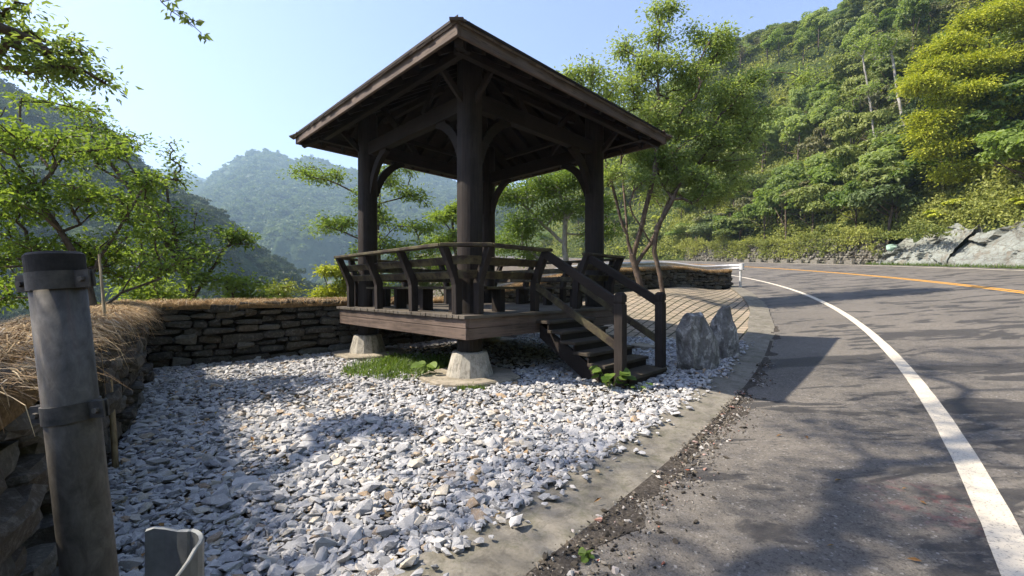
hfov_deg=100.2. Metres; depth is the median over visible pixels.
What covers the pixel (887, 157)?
hillside tree
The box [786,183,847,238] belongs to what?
hillside tree
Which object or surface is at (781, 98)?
hillside shrub
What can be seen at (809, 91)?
hillside tree
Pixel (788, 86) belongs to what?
hillside tree
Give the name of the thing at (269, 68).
sky
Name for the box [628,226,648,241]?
hillside tree
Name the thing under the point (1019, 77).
hillside tree
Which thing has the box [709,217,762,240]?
hillside tree
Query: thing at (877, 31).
hillside tree
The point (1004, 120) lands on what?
hillside tree
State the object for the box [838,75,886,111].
hillside tree
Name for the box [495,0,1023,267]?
hillside
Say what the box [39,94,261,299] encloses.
broadleaf tree
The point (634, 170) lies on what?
hillside tree
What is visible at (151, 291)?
bush
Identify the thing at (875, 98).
hillside tree
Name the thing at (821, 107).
hillside tree
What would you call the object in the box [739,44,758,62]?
hillside tree
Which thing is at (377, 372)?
grass
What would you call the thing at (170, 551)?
guardrail end
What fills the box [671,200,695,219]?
hillside tree
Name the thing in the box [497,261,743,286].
guardrail
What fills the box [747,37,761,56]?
hillside tree
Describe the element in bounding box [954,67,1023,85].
hillside tree
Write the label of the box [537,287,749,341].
paved area
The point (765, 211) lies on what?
hillside tree
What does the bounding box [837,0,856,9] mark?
hillside tree
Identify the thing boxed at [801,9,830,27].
hillside tree
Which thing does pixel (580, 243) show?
hillside tree
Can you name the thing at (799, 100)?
hillside tree
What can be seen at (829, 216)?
hillside shrub
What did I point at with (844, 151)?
hillside tree
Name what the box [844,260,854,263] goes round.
guard block
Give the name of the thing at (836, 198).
hillside tree
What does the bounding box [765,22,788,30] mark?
hillside tree
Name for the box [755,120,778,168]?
hillside tree
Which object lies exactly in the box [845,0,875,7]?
hillside tree
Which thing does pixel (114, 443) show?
reed stake
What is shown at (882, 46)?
bare trunk tree
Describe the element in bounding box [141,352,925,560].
fallen leaves
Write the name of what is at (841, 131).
hillside tree
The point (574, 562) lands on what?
debris
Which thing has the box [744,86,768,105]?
hillside tree
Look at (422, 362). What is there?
broadleaf plant
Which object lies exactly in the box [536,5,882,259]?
undergrowth
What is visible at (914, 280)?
yellow centre line
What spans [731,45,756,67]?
hillside tree
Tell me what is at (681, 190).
hillside tree
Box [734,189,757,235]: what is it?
hillside tree
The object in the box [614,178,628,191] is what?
hillside tree
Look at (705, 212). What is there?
hillside tree
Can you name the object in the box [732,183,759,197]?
hillside tree
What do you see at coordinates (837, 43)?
hillside tree
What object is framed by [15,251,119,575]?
steel post
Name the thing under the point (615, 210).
hillside tree
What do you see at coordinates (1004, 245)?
rock outcrop
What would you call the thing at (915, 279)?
yellow centre line
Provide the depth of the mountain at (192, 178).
1519.20 m
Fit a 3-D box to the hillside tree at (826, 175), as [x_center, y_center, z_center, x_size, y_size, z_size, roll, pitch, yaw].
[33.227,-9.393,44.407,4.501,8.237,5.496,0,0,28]
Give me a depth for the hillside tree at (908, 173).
32.67 m
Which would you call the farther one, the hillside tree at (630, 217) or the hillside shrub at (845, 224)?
the hillside tree at (630, 217)
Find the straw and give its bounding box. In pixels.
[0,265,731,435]
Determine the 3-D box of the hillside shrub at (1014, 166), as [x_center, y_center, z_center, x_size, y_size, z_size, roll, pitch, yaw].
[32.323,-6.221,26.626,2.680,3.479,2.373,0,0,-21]
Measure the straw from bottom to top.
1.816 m
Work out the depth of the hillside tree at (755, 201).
54.01 m
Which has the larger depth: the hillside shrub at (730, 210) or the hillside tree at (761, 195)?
the hillside shrub at (730, 210)
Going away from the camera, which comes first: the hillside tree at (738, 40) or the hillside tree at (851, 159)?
the hillside tree at (851, 159)
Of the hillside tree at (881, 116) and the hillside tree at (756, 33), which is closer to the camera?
the hillside tree at (881, 116)
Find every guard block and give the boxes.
[810,260,818,263]
[826,260,835,263]
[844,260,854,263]
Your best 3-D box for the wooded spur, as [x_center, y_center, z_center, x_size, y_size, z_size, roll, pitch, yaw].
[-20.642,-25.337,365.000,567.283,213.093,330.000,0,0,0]
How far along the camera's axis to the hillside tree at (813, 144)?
51.22 m
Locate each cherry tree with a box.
[554,0,825,295]
[616,109,743,292]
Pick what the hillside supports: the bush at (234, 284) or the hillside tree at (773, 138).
the hillside tree at (773, 138)
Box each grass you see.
[336,351,450,380]
[454,382,490,390]
[866,261,1023,268]
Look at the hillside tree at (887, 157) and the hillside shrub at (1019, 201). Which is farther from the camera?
the hillside tree at (887, 157)
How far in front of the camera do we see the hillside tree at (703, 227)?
64.50 m
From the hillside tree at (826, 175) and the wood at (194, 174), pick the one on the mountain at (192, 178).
the wood at (194, 174)
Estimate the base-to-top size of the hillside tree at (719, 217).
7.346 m
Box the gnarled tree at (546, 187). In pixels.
[495,166,631,267]
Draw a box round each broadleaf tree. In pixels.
[0,79,224,314]
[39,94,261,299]
[880,0,1023,186]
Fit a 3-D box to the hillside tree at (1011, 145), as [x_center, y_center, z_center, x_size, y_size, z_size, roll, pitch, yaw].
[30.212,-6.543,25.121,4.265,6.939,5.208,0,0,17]
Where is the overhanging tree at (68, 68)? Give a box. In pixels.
[0,0,143,105]
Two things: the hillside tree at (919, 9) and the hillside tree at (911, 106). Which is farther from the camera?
the hillside tree at (919, 9)
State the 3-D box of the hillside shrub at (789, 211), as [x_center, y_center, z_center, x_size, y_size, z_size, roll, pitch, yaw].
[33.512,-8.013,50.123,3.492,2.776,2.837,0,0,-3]
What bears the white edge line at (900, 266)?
on the road
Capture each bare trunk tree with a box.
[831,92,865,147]
[841,32,888,135]
[864,24,910,148]
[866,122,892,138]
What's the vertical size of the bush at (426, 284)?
4.013 m
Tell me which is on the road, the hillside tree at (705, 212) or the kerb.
the kerb
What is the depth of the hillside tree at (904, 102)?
45.29 m
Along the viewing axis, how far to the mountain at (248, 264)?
149.38 m
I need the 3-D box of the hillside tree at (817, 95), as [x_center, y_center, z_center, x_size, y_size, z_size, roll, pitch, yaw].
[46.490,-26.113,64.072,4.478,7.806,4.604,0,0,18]
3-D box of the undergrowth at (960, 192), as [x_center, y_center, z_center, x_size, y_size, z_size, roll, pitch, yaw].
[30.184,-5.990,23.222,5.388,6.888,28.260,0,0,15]
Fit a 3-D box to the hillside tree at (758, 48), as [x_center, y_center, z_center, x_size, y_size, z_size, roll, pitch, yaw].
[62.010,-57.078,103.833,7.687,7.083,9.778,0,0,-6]
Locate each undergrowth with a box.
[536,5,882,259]
[648,0,1023,258]
[672,219,957,259]
[875,160,1023,231]
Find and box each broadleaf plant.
[410,360,436,374]
[578,547,594,562]
[589,365,636,387]
[624,382,652,392]
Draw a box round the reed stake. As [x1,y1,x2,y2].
[98,254,118,467]
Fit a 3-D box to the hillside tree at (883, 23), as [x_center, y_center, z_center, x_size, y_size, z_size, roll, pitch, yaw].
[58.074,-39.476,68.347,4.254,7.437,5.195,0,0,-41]
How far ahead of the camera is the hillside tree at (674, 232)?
71.75 m
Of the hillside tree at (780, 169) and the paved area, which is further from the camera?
the hillside tree at (780, 169)
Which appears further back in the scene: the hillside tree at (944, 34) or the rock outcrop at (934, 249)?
the hillside tree at (944, 34)
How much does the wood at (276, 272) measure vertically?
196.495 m
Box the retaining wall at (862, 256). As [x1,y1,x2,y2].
[683,236,888,263]
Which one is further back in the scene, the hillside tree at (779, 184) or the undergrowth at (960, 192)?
the hillside tree at (779, 184)
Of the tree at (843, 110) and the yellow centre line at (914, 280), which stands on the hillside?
the tree at (843, 110)
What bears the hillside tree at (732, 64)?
on the hillside
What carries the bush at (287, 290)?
on the ground at (426, 510)
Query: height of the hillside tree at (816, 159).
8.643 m
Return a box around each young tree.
[276,155,456,273]
[421,198,456,269]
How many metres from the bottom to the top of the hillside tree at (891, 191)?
7.564 m
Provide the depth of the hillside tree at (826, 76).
73.35 m
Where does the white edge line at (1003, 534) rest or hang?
on the road
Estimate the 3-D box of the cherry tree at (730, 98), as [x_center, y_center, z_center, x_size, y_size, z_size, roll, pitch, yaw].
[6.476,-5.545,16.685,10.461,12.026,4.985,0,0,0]
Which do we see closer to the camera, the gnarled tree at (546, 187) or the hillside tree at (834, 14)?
the gnarled tree at (546, 187)
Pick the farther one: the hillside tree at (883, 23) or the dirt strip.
the hillside tree at (883, 23)
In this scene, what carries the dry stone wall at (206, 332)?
on the ground at (426, 510)
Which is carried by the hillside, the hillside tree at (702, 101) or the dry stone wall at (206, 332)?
the hillside tree at (702, 101)
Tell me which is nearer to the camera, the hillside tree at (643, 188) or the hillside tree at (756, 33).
the hillside tree at (643, 188)
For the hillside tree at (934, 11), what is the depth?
55.84 m
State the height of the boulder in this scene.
0.622 m
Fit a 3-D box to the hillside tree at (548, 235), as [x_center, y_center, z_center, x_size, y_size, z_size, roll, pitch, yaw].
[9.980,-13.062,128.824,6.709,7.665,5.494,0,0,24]
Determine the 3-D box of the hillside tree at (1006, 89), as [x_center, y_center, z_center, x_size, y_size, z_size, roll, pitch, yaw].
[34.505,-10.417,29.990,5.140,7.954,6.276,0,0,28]
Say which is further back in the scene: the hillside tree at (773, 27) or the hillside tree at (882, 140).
the hillside tree at (773, 27)
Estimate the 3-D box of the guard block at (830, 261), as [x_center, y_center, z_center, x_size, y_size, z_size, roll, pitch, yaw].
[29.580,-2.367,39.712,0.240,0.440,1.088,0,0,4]
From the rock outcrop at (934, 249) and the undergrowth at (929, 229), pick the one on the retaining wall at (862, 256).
the undergrowth at (929, 229)
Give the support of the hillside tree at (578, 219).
on the hillside
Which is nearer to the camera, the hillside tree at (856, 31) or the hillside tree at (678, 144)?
the hillside tree at (856, 31)
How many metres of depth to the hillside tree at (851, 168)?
39.93 m
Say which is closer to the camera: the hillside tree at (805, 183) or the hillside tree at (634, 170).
the hillside tree at (805, 183)
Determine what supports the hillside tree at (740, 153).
on the hillside
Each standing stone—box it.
[676,312,719,377]
[710,306,740,363]
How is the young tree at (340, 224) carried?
on the ground at (426, 510)
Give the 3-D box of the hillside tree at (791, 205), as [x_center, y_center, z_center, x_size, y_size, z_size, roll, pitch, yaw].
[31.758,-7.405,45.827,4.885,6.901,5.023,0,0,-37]
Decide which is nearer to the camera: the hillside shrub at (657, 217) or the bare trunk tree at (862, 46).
the bare trunk tree at (862, 46)
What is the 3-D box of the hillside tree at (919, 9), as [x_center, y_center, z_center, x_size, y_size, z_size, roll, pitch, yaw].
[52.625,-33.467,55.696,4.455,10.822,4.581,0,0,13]
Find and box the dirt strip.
[524,326,780,575]
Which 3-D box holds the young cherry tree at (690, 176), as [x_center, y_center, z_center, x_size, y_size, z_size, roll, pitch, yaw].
[6.337,-2.936,15.885,4.268,6.794,3.089,0,0,-23]
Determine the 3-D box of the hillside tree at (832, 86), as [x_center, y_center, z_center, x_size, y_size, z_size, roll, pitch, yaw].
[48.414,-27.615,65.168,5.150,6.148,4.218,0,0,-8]
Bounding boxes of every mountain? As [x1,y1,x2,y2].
[0,91,314,330]
[160,168,206,181]
[178,151,456,280]
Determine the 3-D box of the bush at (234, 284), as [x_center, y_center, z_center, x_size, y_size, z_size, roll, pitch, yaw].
[-6.192,1.076,9.807,1.554,3.097,1.833,0,0,0]
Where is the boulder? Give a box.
[886,244,896,251]
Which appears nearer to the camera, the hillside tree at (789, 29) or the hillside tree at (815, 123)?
the hillside tree at (815, 123)
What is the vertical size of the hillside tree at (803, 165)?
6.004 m
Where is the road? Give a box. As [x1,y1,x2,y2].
[499,256,1023,575]
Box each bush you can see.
[104,268,214,301]
[195,267,285,299]
[255,276,317,298]
[303,259,357,298]
[379,273,398,296]
[390,266,442,295]
[415,252,450,297]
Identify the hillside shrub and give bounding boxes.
[651,215,659,223]
[724,208,737,215]
[771,97,788,105]
[783,208,809,218]
[816,214,849,229]
[832,204,855,216]
[834,219,858,236]
[857,208,880,223]
[922,198,971,218]
[998,162,1023,179]
[1006,197,1023,204]
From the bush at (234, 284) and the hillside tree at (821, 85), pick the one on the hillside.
the hillside tree at (821, 85)
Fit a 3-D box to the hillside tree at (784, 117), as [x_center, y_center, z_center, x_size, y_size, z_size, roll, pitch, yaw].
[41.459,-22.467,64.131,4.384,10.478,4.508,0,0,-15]
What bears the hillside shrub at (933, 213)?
on the hillside
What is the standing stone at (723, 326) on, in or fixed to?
on the ground at (426, 510)
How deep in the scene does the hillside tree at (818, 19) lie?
90.81 m
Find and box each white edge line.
[662,260,1023,270]
[732,275,1023,575]
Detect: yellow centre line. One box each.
[572,259,1022,292]
[574,259,1023,291]
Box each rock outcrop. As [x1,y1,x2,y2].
[875,223,982,265]
[947,218,1023,267]
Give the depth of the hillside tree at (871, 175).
34.64 m
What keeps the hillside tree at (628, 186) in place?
on the hillside
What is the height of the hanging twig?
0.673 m
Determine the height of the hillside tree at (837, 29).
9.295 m
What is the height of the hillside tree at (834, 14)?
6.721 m
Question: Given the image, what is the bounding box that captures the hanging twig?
[160,0,212,43]
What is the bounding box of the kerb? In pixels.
[394,285,774,575]
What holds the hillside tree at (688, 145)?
on the hillside
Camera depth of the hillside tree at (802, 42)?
90.84 m
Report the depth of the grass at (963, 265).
27.20 m
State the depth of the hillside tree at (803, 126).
59.00 m
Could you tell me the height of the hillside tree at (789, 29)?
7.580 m
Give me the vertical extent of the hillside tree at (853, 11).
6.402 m
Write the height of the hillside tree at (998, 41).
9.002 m
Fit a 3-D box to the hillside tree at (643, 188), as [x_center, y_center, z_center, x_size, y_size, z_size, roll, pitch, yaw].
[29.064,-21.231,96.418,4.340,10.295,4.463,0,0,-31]
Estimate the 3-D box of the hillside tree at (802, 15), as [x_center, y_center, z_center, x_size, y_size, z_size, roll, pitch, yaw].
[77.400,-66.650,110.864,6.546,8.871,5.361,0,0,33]
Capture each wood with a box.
[0,78,324,325]
[156,165,517,190]
[178,148,456,282]
[316,191,525,297]
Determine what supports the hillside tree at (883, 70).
on the hillside
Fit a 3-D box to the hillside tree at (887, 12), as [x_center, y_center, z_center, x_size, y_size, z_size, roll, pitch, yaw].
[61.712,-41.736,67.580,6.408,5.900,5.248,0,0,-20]
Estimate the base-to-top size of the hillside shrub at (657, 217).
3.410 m
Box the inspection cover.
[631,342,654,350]
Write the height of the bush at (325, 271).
4.021 m
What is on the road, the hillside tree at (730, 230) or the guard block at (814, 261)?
the guard block at (814, 261)
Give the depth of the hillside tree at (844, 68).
62.01 m
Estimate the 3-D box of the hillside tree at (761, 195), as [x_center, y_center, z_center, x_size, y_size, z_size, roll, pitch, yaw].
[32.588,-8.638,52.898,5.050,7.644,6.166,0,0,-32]
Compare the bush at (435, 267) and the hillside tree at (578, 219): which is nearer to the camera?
the bush at (435, 267)
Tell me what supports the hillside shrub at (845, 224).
on the hillside
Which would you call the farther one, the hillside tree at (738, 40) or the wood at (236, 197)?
the wood at (236, 197)
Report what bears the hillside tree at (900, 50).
on the hillside
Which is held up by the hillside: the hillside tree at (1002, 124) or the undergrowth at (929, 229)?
the hillside tree at (1002, 124)
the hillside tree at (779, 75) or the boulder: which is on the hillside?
the hillside tree at (779, 75)
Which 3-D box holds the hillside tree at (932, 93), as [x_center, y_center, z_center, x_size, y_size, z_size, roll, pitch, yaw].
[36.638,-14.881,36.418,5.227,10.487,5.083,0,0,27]
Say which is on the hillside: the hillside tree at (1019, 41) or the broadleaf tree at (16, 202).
the hillside tree at (1019, 41)
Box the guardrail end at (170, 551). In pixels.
[145,526,203,575]
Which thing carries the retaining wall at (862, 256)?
on the ground at (426, 510)
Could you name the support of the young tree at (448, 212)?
on the ground at (426, 510)
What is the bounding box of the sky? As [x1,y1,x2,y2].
[0,0,842,188]
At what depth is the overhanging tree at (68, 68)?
4.30 m
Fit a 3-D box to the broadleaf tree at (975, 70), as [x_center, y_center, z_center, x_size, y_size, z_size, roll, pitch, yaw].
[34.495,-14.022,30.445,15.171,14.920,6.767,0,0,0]
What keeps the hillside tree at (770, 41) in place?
on the hillside
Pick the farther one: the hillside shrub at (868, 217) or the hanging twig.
the hillside shrub at (868, 217)
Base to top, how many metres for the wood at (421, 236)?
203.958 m
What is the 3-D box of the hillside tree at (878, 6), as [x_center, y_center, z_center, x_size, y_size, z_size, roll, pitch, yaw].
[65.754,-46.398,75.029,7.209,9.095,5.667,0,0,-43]
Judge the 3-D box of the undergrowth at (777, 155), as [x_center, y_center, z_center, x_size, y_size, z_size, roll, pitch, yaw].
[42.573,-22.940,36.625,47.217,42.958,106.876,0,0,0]
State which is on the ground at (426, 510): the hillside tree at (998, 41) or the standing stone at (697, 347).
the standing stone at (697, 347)
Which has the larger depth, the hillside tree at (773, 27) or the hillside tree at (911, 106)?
the hillside tree at (773, 27)
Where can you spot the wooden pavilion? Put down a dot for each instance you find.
(478, 114)
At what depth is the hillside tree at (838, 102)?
53.71 m
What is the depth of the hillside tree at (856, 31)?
64.93 m
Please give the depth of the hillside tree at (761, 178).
60.20 m
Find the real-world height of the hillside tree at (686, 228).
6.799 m
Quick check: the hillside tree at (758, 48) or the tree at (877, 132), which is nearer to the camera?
the tree at (877, 132)
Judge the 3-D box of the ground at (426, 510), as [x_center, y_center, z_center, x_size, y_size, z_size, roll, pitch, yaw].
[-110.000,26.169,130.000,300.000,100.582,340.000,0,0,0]
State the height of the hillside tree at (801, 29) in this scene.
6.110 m
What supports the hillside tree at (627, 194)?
on the hillside
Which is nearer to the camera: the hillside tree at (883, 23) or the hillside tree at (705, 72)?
the hillside tree at (883, 23)
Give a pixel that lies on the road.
(841, 394)
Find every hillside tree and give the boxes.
[536,232,553,246]
[570,211,584,226]
[576,237,584,247]
[605,208,628,235]
[610,191,631,207]
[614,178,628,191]
[614,212,633,224]
[624,179,637,202]
[627,161,642,195]
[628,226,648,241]
[631,174,647,209]
[644,230,663,240]
[663,223,690,246]
[667,138,688,151]
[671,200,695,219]
[671,216,711,240]
[678,182,697,193]
[683,143,698,148]
[688,213,715,240]
[692,60,718,87]
[692,211,713,238]
[696,95,712,119]
[697,220,712,240]
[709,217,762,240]
[711,36,742,53]
[712,211,747,236]
[718,55,739,74]
[718,172,751,207]
[725,147,756,159]
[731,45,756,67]
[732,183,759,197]
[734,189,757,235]
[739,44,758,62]
[740,172,770,197]
[741,198,793,238]
[743,29,766,43]
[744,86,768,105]
[745,29,786,61]
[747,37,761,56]
[748,120,779,173]
[752,187,784,229]
[752,194,773,231]
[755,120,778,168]
[759,25,785,51]
[760,27,792,62]
[762,68,785,90]
[762,164,804,239]
[763,163,813,179]
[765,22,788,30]
[769,160,803,213]
[769,200,784,236]
[774,105,803,158]
[778,23,799,46]
[779,114,816,161]
[779,180,812,228]
[783,186,836,232]
[785,76,798,90]
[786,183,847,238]
[787,84,809,111]
[788,79,817,112]
[792,30,816,64]
[792,71,832,89]
[792,99,834,139]
[793,27,825,48]
[794,127,834,158]
[797,11,812,28]
[798,152,850,215]
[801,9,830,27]
[802,6,833,53]
[804,89,834,111]
[806,154,858,220]
[808,89,840,152]
[809,89,869,116]
[812,83,843,98]
[815,73,846,89]
[819,111,876,145]
[821,16,862,56]
[824,125,913,166]
[824,180,887,236]
[825,51,872,81]
[829,7,849,28]
[832,21,861,49]
[833,1,865,21]
[836,150,864,173]
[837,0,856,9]
[837,163,880,223]
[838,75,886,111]
[839,12,878,49]
[844,168,927,239]
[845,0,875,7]
[851,78,894,111]
[855,145,909,222]
[856,163,942,229]
[857,104,903,139]
[859,34,919,64]
[862,14,895,32]
[865,30,891,55]
[866,0,901,22]
[867,52,922,103]
[870,133,927,162]
[878,5,903,29]
[884,93,951,147]
[885,99,909,112]
[885,148,987,196]
[892,0,933,50]
[901,54,963,111]
[911,1,956,40]
[926,33,945,59]
[937,109,1023,180]
[945,111,1023,161]
[952,82,1023,165]
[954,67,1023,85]
[973,128,1023,178]
[978,20,1023,51]
[994,73,1023,90]
[1001,39,1023,73]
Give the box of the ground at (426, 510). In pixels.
[57,253,739,575]
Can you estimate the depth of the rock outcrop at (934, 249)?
30.02 m
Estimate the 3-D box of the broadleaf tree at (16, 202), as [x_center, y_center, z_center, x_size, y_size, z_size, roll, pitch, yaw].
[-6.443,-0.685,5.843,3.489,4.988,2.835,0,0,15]
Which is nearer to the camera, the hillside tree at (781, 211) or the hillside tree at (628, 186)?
the hillside tree at (781, 211)
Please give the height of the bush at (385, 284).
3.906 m
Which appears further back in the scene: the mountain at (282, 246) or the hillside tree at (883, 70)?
the mountain at (282, 246)
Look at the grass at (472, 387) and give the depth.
6.01 m
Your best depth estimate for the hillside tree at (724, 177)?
65.52 m
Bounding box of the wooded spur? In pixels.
[323,203,519,296]
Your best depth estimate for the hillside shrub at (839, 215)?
42.57 m
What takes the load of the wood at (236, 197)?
on the mountain at (282, 246)
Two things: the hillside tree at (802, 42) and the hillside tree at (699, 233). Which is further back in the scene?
the hillside tree at (802, 42)
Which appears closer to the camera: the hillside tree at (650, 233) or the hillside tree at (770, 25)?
the hillside tree at (650, 233)
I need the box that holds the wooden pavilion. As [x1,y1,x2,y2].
[289,15,671,390]
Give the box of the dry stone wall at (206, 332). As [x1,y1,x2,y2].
[0,266,733,575]
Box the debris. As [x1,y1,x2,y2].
[516,362,776,575]

